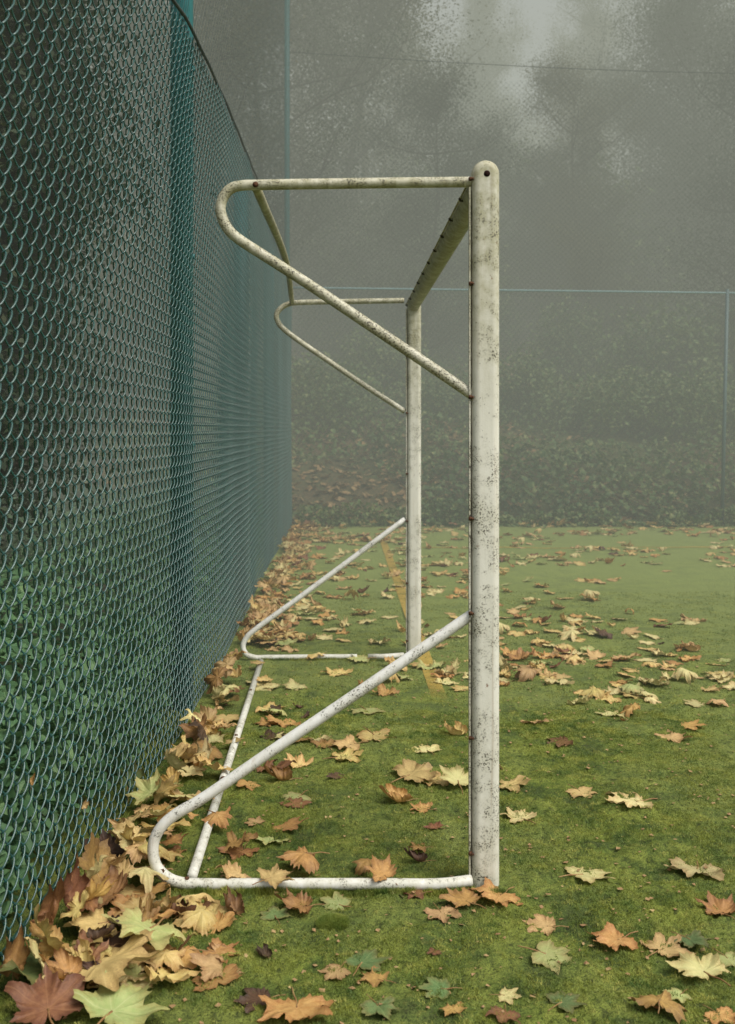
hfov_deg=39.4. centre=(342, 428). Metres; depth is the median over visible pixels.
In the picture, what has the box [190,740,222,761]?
fallen leaf
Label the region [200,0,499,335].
woodland tree
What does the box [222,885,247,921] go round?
fallen leaf
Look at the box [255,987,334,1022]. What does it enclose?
fallen leaf
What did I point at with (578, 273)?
woodland tree
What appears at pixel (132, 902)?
fallen leaf
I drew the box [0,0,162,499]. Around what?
woodland tree
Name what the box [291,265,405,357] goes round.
bank shrub
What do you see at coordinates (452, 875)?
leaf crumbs
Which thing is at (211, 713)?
fallen leaf
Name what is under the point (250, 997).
fallen leaf
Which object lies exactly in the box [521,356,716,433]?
bank shrub
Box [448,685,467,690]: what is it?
fallen leaf
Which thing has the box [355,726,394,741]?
fallen leaf
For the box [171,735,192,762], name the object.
fallen leaf
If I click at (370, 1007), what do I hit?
fallen leaf
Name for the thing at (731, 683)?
fallen leaf
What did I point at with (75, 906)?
fallen leaf
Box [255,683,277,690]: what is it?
fallen leaf
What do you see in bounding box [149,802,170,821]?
fallen leaf
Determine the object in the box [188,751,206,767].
fallen leaf
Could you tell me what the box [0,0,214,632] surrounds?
woodland tree
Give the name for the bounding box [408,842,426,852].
fallen leaf
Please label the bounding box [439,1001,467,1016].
fallen leaf
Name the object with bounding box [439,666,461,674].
fallen leaf
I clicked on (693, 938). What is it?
fallen leaf
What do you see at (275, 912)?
fallen leaf
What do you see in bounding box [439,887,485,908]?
fallen leaf
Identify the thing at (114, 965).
fallen leaf
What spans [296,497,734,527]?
edge weeds
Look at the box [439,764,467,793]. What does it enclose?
fallen leaf
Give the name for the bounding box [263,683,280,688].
fallen leaf
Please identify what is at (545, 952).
fallen leaf
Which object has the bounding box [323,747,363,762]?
fallen leaf
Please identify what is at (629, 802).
fallen leaf
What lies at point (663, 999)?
fallen leaf
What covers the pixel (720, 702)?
fallen leaf
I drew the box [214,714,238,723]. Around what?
fallen leaf
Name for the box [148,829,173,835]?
fallen leaf
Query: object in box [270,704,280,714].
fallen leaf
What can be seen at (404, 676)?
fallen leaf
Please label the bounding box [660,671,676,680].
fallen leaf
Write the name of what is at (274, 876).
fallen leaf
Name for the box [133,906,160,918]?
fallen leaf
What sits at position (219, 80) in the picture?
woodland tree
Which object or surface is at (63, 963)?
fallen leaf
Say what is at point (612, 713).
fallen leaf
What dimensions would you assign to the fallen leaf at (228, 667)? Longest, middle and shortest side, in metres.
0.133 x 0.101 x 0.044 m
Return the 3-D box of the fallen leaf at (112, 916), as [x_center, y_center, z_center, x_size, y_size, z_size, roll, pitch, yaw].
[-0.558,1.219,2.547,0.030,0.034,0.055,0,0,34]
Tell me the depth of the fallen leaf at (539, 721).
4.39 m
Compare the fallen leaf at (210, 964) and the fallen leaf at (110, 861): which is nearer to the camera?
the fallen leaf at (210, 964)
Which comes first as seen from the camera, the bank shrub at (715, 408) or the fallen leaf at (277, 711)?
the fallen leaf at (277, 711)
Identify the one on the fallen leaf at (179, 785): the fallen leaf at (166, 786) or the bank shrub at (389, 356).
the fallen leaf at (166, 786)
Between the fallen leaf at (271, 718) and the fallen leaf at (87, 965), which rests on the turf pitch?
the fallen leaf at (271, 718)
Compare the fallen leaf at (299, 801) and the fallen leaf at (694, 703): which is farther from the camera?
the fallen leaf at (694, 703)
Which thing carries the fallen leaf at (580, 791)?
on the turf pitch
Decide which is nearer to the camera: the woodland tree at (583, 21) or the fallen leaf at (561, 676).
the fallen leaf at (561, 676)
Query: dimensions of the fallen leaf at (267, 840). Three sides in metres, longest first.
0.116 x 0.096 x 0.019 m
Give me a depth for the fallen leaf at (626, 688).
4.95 m
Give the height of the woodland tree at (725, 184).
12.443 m
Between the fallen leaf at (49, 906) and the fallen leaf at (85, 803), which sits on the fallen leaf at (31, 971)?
the fallen leaf at (49, 906)
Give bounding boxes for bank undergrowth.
[23,265,734,520]
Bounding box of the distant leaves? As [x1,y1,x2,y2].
[236,517,734,671]
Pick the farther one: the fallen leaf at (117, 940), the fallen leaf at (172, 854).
the fallen leaf at (172, 854)
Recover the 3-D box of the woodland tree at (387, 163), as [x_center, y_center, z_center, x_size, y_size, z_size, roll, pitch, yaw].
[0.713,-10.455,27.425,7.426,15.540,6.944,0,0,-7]
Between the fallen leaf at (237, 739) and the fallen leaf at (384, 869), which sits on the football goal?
the fallen leaf at (384, 869)
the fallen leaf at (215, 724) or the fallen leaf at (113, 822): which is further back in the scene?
the fallen leaf at (215, 724)
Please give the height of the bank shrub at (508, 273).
3.744 m
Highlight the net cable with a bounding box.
[293,52,734,73]
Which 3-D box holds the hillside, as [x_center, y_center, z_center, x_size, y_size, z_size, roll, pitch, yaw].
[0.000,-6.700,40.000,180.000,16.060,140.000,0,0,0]
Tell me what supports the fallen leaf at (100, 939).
on the fallen leaf at (96, 920)
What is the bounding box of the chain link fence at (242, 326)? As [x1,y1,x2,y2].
[0,0,291,974]
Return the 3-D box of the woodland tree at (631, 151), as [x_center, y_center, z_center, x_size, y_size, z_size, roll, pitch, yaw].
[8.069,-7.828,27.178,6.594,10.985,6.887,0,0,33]
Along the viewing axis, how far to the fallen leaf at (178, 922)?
2.62 m
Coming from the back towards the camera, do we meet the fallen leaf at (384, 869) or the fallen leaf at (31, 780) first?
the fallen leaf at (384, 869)
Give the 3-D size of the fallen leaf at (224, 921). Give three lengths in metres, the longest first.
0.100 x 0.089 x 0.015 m
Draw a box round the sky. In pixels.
[64,0,734,196]
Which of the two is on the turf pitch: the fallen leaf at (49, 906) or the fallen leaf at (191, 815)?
the fallen leaf at (191, 815)
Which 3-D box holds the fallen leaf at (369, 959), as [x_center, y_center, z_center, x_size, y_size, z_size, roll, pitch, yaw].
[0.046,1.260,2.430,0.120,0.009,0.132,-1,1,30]
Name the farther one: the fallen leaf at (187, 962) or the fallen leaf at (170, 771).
the fallen leaf at (170, 771)
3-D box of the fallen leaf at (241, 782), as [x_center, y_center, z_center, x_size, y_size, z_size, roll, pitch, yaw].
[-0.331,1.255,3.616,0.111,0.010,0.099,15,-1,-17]
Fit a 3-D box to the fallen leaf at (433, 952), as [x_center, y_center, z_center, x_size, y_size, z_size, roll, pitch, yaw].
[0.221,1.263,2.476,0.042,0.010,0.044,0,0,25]
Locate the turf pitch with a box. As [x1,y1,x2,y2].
[0,524,734,1023]
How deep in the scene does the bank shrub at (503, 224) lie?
23.91 m
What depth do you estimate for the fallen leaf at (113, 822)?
3.02 m
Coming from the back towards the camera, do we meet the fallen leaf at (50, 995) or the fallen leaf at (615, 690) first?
the fallen leaf at (615, 690)
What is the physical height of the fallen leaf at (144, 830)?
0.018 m
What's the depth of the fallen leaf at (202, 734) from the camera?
4.02 m
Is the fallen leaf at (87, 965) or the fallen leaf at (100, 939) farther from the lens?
the fallen leaf at (100, 939)
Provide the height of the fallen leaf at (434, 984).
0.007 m
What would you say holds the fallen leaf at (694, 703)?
on the turf pitch
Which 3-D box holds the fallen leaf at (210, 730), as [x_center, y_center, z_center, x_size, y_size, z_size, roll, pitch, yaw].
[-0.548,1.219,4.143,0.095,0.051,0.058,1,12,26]
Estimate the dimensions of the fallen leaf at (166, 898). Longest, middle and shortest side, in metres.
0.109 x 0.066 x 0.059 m
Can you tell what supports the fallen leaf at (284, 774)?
on the turf pitch
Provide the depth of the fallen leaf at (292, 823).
3.27 m
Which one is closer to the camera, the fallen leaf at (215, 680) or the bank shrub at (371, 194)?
the fallen leaf at (215, 680)
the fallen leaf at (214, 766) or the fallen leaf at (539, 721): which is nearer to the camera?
the fallen leaf at (214, 766)
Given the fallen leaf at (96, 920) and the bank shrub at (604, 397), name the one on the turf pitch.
the fallen leaf at (96, 920)
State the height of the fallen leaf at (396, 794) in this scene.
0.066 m
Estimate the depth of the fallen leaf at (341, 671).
5.32 m
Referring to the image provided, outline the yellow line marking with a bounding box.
[380,538,442,688]
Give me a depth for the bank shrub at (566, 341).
20.70 m
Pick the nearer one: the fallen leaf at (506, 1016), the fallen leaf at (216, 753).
the fallen leaf at (506, 1016)
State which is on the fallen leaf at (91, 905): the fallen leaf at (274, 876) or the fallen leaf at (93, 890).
the fallen leaf at (93, 890)
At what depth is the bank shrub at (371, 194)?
26.26 m
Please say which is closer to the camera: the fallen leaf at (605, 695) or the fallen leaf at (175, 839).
the fallen leaf at (175, 839)
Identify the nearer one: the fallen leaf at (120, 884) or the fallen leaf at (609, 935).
the fallen leaf at (609, 935)
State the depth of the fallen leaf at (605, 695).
4.87 m
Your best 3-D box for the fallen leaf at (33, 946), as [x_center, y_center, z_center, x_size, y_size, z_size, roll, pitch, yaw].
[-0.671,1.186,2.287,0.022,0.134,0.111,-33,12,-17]
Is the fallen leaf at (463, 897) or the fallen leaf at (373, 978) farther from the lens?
the fallen leaf at (463, 897)
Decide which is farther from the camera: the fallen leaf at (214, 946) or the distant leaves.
the distant leaves
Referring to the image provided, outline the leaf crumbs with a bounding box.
[62,649,734,1023]
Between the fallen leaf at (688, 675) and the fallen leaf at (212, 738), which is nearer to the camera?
the fallen leaf at (212, 738)
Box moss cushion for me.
[315,911,349,930]
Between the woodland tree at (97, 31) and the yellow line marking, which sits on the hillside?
the woodland tree at (97, 31)
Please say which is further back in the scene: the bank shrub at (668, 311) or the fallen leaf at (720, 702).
the bank shrub at (668, 311)
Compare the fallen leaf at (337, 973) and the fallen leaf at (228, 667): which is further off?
the fallen leaf at (228, 667)
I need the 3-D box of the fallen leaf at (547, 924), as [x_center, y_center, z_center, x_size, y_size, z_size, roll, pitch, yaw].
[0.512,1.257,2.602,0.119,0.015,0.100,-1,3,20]
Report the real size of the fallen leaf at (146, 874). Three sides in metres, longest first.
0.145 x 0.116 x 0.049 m
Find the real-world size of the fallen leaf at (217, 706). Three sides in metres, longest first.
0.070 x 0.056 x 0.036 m
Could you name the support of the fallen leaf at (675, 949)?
on the turf pitch
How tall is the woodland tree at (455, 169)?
7.250 m
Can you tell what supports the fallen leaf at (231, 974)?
on the turf pitch
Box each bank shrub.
[193,223,394,330]
[204,344,405,427]
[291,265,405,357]
[315,319,439,390]
[333,153,466,305]
[352,210,560,336]
[354,162,462,221]
[367,361,519,419]
[429,260,526,359]
[435,231,631,319]
[460,136,676,337]
[462,342,574,414]
[499,164,554,235]
[512,284,623,380]
[514,180,732,328]
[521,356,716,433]
[542,272,722,341]
[583,293,734,393]
[613,361,734,438]
[627,219,733,309]
[656,197,734,327]
[684,290,734,386]
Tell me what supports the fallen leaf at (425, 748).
on the turf pitch
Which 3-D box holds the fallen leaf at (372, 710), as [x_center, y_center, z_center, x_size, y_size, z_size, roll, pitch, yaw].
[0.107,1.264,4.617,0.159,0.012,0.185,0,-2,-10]
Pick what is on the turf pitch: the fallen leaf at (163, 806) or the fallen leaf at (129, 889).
the fallen leaf at (129, 889)
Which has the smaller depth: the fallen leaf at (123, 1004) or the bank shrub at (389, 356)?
the fallen leaf at (123, 1004)
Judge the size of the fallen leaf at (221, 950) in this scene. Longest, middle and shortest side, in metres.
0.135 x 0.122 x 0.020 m
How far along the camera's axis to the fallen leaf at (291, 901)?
2.72 m
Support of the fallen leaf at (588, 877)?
on the turf pitch
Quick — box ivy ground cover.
[0,469,277,921]
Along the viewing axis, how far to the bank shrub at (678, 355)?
19.45 m
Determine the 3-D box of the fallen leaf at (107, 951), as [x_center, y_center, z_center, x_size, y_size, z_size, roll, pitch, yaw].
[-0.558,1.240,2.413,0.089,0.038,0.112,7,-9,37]
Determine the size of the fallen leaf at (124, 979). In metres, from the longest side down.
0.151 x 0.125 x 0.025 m
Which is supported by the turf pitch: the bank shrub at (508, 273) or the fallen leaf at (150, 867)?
the fallen leaf at (150, 867)
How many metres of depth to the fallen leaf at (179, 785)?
3.46 m
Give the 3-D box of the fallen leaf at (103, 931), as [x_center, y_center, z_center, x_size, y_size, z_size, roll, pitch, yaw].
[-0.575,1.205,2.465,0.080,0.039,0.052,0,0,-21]
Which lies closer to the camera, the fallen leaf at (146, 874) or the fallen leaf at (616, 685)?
the fallen leaf at (146, 874)
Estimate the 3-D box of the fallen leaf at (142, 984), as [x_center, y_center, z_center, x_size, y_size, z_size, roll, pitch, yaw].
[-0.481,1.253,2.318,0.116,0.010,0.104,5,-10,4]
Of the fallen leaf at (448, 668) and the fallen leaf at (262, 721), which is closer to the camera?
the fallen leaf at (262, 721)
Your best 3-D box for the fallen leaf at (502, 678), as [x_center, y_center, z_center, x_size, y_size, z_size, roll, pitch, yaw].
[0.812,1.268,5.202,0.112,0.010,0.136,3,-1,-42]
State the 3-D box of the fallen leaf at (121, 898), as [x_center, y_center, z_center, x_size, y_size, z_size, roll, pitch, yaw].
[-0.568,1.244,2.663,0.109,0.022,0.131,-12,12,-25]
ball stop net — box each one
[172,0,289,281]
[293,79,734,297]
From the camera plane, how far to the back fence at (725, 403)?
13.47 m
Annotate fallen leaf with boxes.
[0,925,29,980]
[0,937,74,984]
[4,963,85,1023]
[25,937,48,978]
[29,773,34,785]
[29,917,69,961]
[30,876,64,940]
[34,903,71,954]
[35,929,161,991]
[39,948,81,978]
[53,929,108,961]
[59,890,88,922]
[61,938,96,964]
[62,907,116,937]
[63,856,89,928]
[64,897,102,903]
[72,930,114,948]
[72,970,169,1023]
[75,831,115,886]
[79,875,98,912]
[81,799,89,808]
[82,853,109,879]
[82,944,112,959]
[82,960,99,969]
[84,828,123,856]
[86,875,117,900]
[86,920,118,939]
[86,981,98,988]
[95,932,129,947]
[97,865,127,908]
[101,906,185,950]
[104,851,126,865]
[106,818,134,843]
[107,894,143,915]
[107,915,120,925]
[112,804,153,826]
[112,858,134,886]
[113,823,144,858]
[114,891,153,916]
[116,818,146,843]
[117,883,143,896]
[118,760,144,799]
[118,824,149,841]
[119,962,156,988]
[119,963,146,982]
[119,981,152,987]
[121,843,147,865]
[121,892,152,939]
[125,768,161,804]
[127,866,169,892]
[127,949,155,968]
[128,804,150,817]
[131,882,166,895]
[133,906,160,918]
[134,842,169,859]
[135,864,173,869]
[138,803,176,815]
[138,818,190,829]
[138,827,152,833]
[143,943,202,968]
[143,948,189,971]
[144,965,199,982]
[145,779,183,801]
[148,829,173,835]
[148,909,177,922]
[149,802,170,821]
[152,888,178,911]
[153,774,178,804]
[159,832,188,845]
[159,850,183,861]
[160,766,179,789]
[160,844,186,859]
[162,892,215,906]
[164,742,188,758]
[164,748,188,772]
[167,791,196,797]
[169,807,197,818]
[170,788,214,803]
[170,894,210,915]
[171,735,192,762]
[171,934,191,950]
[173,896,217,935]
[173,902,209,935]
[178,713,206,740]
[178,765,205,776]
[180,708,200,721]
[180,746,197,765]
[187,718,208,739]
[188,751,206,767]
[189,937,241,963]
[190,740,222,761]
[190,953,242,981]
[191,963,241,991]
[193,704,216,729]
[194,737,211,758]
[195,754,232,770]
[201,806,231,828]
[204,666,227,693]
[204,899,236,929]
[205,725,219,734]
[206,718,236,728]
[207,732,226,742]
[208,910,235,934]
[209,942,225,950]
[211,665,232,677]
[211,684,239,698]
[211,685,226,700]
[212,723,234,728]
[214,656,236,677]
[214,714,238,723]
[215,699,223,709]
[215,860,247,878]
[216,830,257,851]
[218,695,238,702]
[218,842,259,859]
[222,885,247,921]
[223,649,237,666]
[223,737,243,744]
[229,686,245,692]
[230,664,241,677]
[233,987,285,1012]
[236,650,247,659]
[236,779,259,790]
[244,816,265,825]
[250,660,264,663]
[252,863,293,888]
[254,717,277,726]
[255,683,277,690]
[255,702,285,712]
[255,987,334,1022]
[256,675,272,681]
[256,759,296,771]
[256,943,273,958]
[257,836,290,844]
[260,729,285,739]
[260,906,291,923]
[261,708,286,715]
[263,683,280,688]
[264,764,302,780]
[266,714,300,727]
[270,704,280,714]
[272,816,307,831]
[274,887,324,913]
[278,797,311,807]
[278,846,329,873]
[282,678,306,690]
[282,790,310,804]
[284,753,313,768]
[296,736,312,741]
[301,710,309,717]
[308,735,330,740]
[310,738,335,750]
[317,961,350,980]
[320,891,352,912]
[321,667,352,676]
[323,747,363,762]
[326,772,344,779]
[329,734,368,750]
[342,949,391,975]
[348,654,376,661]
[350,705,385,713]
[351,858,381,874]
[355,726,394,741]
[357,965,394,986]
[359,994,399,1019]
[364,852,396,884]
[372,683,399,696]
[378,783,418,802]
[379,670,399,682]
[390,759,437,782]
[396,673,413,680]
[403,889,431,898]
[404,847,434,861]
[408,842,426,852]
[410,801,434,812]
[413,744,441,753]
[419,976,462,999]
[421,770,448,786]
[423,821,444,828]
[423,902,461,922]
[426,947,441,954]
[430,670,453,677]
[431,677,458,684]
[434,664,454,675]
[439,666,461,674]
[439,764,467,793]
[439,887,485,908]
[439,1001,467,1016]
[444,720,467,734]
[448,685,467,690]
[450,657,459,666]
[468,877,522,906]
[485,1004,520,1023]
[489,987,521,1004]
[499,653,512,671]
[499,666,510,677]
[499,677,516,682]
[499,680,509,686]
[499,775,530,792]
[500,807,536,823]
[513,668,536,681]
[518,939,574,974]
[521,718,549,722]
[523,913,567,935]
[536,668,556,677]
[540,674,556,679]
[545,677,574,684]
[546,736,573,746]
[546,990,586,1013]
[555,673,571,678]
[558,866,615,883]
[566,784,597,798]
[567,693,592,704]
[579,686,603,698]
[586,922,638,950]
[592,693,621,703]
[593,690,611,697]
[595,709,624,717]
[603,686,620,694]
[605,791,660,808]
[609,680,632,683]
[611,682,622,686]
[618,692,644,698]
[619,682,644,695]
[619,702,639,716]
[625,668,638,671]
[631,990,687,1023]
[634,689,658,699]
[638,676,667,684]
[640,678,669,684]
[640,932,695,957]
[644,696,660,703]
[654,729,692,742]
[657,667,674,670]
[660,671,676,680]
[662,987,692,1002]
[664,857,725,880]
[665,952,730,986]
[671,929,713,948]
[676,667,698,683]
[681,719,704,729]
[683,699,704,706]
[696,890,734,918]
[701,684,721,690]
[702,1004,734,1023]
[706,671,733,680]
[706,699,728,706]
[708,671,734,677]
[709,669,732,683]
[712,948,734,967]
[721,681,734,689]
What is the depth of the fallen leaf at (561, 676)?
5.28 m
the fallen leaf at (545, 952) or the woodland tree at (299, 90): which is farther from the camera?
the woodland tree at (299, 90)
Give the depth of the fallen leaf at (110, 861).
2.81 m
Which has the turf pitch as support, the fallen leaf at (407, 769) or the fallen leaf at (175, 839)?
the fallen leaf at (407, 769)
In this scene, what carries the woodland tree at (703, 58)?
on the hillside
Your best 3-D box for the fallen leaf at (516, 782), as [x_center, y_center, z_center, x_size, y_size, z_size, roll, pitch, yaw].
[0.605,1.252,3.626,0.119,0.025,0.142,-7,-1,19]
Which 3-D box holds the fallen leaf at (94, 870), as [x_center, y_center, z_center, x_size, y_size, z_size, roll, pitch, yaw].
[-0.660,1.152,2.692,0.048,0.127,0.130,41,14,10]
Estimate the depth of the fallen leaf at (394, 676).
5.13 m
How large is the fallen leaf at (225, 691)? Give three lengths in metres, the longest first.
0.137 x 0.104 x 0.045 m
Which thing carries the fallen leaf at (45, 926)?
on the fallen leaf at (46, 949)
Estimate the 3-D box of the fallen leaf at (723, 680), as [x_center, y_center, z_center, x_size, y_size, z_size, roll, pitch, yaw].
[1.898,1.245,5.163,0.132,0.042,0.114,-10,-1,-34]
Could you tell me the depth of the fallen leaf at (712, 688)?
4.99 m
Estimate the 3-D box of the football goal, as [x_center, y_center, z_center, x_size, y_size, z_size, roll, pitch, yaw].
[-0.065,0.275,4.288,1.001,2.049,2.959,0,0,0]
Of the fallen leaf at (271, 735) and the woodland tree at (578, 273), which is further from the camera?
the woodland tree at (578, 273)
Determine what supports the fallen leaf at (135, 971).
on the turf pitch
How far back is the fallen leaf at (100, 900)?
2.67 m
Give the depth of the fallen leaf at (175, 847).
3.08 m
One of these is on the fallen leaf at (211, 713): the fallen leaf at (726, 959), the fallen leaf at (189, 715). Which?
the fallen leaf at (189, 715)
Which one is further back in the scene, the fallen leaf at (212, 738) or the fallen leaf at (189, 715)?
the fallen leaf at (189, 715)
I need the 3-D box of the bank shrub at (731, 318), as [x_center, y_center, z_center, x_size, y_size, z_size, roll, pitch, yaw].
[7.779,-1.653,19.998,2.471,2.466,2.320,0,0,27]
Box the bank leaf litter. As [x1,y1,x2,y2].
[21,229,730,523]
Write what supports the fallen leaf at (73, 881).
on the fallen leaf at (96, 920)
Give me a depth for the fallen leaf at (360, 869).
2.92 m
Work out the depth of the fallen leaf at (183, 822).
3.20 m
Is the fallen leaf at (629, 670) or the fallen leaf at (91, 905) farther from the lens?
the fallen leaf at (629, 670)
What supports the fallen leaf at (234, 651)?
on the turf pitch
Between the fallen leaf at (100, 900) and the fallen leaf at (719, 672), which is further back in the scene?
the fallen leaf at (719, 672)
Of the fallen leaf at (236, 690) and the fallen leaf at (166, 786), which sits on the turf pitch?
the fallen leaf at (236, 690)
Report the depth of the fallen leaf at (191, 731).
4.09 m
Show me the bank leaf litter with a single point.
(345, 473)
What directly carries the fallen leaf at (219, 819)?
on the football goal
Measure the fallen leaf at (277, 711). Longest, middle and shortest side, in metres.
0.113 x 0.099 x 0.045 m
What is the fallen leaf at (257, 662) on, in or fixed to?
on the football goal
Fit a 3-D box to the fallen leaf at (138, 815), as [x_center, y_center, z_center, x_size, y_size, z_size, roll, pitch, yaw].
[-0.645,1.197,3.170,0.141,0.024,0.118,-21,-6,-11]
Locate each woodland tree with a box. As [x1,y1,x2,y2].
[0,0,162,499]
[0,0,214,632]
[21,9,169,494]
[48,0,152,263]
[49,0,310,414]
[60,0,363,373]
[107,0,470,364]
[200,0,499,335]
[215,0,401,210]
[266,0,522,268]
[328,34,546,368]
[357,3,461,201]
[422,9,532,175]
[427,103,542,282]
[435,0,557,183]
[498,124,620,335]
[500,31,692,352]
[507,0,654,187]
[530,5,634,177]
[533,0,734,261]
[584,0,734,299]
[596,0,734,281]
[611,0,734,162]
[624,0,734,335]
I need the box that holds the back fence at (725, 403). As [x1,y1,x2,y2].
[293,287,734,525]
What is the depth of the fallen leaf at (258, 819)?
3.31 m
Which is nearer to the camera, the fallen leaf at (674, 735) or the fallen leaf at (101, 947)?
the fallen leaf at (101, 947)
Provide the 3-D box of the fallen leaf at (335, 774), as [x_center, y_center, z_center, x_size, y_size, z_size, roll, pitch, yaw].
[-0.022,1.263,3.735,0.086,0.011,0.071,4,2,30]
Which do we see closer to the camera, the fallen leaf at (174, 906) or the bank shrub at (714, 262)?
the fallen leaf at (174, 906)
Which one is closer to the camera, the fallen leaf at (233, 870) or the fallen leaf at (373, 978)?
the fallen leaf at (373, 978)
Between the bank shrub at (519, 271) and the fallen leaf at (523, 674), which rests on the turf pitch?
the fallen leaf at (523, 674)
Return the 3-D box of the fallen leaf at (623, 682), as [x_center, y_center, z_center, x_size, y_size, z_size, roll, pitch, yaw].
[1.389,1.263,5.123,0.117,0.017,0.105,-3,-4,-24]
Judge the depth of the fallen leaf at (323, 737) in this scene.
4.20 m
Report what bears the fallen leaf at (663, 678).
on the turf pitch
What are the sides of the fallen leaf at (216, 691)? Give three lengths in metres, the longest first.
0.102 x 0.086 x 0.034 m
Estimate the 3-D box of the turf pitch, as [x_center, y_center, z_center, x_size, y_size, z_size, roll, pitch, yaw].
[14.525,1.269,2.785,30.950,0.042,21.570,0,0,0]
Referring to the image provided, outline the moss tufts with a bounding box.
[0,591,734,1023]
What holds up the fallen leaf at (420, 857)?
on the turf pitch
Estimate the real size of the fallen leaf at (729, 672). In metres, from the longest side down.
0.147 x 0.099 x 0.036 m
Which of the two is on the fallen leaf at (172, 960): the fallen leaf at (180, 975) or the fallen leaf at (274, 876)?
the fallen leaf at (180, 975)
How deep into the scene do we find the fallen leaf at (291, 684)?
5.03 m
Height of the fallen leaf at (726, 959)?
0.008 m
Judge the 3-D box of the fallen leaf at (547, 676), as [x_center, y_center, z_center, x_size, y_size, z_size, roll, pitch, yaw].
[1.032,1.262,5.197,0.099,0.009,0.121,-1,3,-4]
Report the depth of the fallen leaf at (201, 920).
2.61 m
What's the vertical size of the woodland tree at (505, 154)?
6.222 m
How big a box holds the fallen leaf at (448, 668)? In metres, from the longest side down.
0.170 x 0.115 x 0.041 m
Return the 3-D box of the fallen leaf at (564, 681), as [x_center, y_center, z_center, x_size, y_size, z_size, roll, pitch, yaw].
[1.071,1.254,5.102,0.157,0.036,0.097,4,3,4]
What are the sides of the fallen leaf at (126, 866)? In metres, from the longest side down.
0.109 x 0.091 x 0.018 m
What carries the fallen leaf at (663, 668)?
on the turf pitch
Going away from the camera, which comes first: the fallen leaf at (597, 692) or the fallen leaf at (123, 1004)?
the fallen leaf at (123, 1004)
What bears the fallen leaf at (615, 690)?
on the turf pitch
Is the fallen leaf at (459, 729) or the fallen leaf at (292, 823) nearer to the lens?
the fallen leaf at (292, 823)
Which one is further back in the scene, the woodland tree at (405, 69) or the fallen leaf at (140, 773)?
the woodland tree at (405, 69)
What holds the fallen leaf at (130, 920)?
on the fallen leaf at (114, 965)
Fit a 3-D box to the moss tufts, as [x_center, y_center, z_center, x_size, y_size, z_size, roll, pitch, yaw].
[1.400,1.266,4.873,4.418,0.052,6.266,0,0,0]
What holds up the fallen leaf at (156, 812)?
on the turf pitch
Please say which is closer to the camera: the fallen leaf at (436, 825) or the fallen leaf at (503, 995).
the fallen leaf at (503, 995)
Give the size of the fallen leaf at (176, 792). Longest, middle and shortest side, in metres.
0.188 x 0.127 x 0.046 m
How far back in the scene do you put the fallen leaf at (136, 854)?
2.90 m
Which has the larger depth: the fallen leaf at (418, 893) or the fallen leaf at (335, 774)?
the fallen leaf at (335, 774)
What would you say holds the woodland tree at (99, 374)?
on the hillside
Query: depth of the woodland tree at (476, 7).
47.59 m
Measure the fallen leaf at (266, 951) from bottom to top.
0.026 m
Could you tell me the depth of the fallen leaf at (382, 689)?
4.92 m
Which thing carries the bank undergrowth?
on the hillside
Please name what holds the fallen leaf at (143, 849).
on the fallen leaf at (150, 867)
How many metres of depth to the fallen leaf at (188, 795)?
3.44 m
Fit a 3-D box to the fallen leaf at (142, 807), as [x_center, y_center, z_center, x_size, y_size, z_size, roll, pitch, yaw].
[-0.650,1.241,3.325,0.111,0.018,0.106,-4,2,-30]
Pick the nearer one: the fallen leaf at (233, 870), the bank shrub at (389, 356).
the fallen leaf at (233, 870)
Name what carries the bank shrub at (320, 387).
on the hillside
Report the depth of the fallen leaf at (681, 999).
2.29 m
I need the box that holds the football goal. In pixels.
[147,160,498,890]
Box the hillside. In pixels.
[0,176,734,871]
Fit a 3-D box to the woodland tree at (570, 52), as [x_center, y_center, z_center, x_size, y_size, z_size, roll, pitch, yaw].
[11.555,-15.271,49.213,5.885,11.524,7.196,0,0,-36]
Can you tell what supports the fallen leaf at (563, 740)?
on the turf pitch
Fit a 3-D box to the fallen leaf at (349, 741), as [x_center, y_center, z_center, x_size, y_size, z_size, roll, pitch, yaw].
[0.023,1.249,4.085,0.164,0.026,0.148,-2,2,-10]
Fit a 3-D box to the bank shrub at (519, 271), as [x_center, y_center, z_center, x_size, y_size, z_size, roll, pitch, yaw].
[4.278,-3.814,26.509,6.818,3.077,7.459,0,0,-35]
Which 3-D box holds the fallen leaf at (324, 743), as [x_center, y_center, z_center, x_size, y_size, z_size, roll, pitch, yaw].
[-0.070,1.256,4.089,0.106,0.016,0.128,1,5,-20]
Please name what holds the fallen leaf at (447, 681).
on the turf pitch
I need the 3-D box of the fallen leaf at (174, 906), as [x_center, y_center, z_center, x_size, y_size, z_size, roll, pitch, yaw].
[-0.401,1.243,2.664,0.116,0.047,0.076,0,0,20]
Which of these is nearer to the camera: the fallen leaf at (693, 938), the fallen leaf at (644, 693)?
the fallen leaf at (693, 938)
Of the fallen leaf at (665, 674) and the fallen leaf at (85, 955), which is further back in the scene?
the fallen leaf at (665, 674)
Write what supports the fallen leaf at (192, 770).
on the turf pitch
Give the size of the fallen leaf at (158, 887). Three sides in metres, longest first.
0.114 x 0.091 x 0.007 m
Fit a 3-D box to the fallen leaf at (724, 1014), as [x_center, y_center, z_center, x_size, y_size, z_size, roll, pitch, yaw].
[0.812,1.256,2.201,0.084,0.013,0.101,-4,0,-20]
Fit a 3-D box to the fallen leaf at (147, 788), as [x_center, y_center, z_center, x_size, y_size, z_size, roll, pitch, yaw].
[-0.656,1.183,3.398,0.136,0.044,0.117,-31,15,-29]
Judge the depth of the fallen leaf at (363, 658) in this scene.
5.59 m
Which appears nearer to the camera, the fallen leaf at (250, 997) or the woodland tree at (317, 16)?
the fallen leaf at (250, 997)
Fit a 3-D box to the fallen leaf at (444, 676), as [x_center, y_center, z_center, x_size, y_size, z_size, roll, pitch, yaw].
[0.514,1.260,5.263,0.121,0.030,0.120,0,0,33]

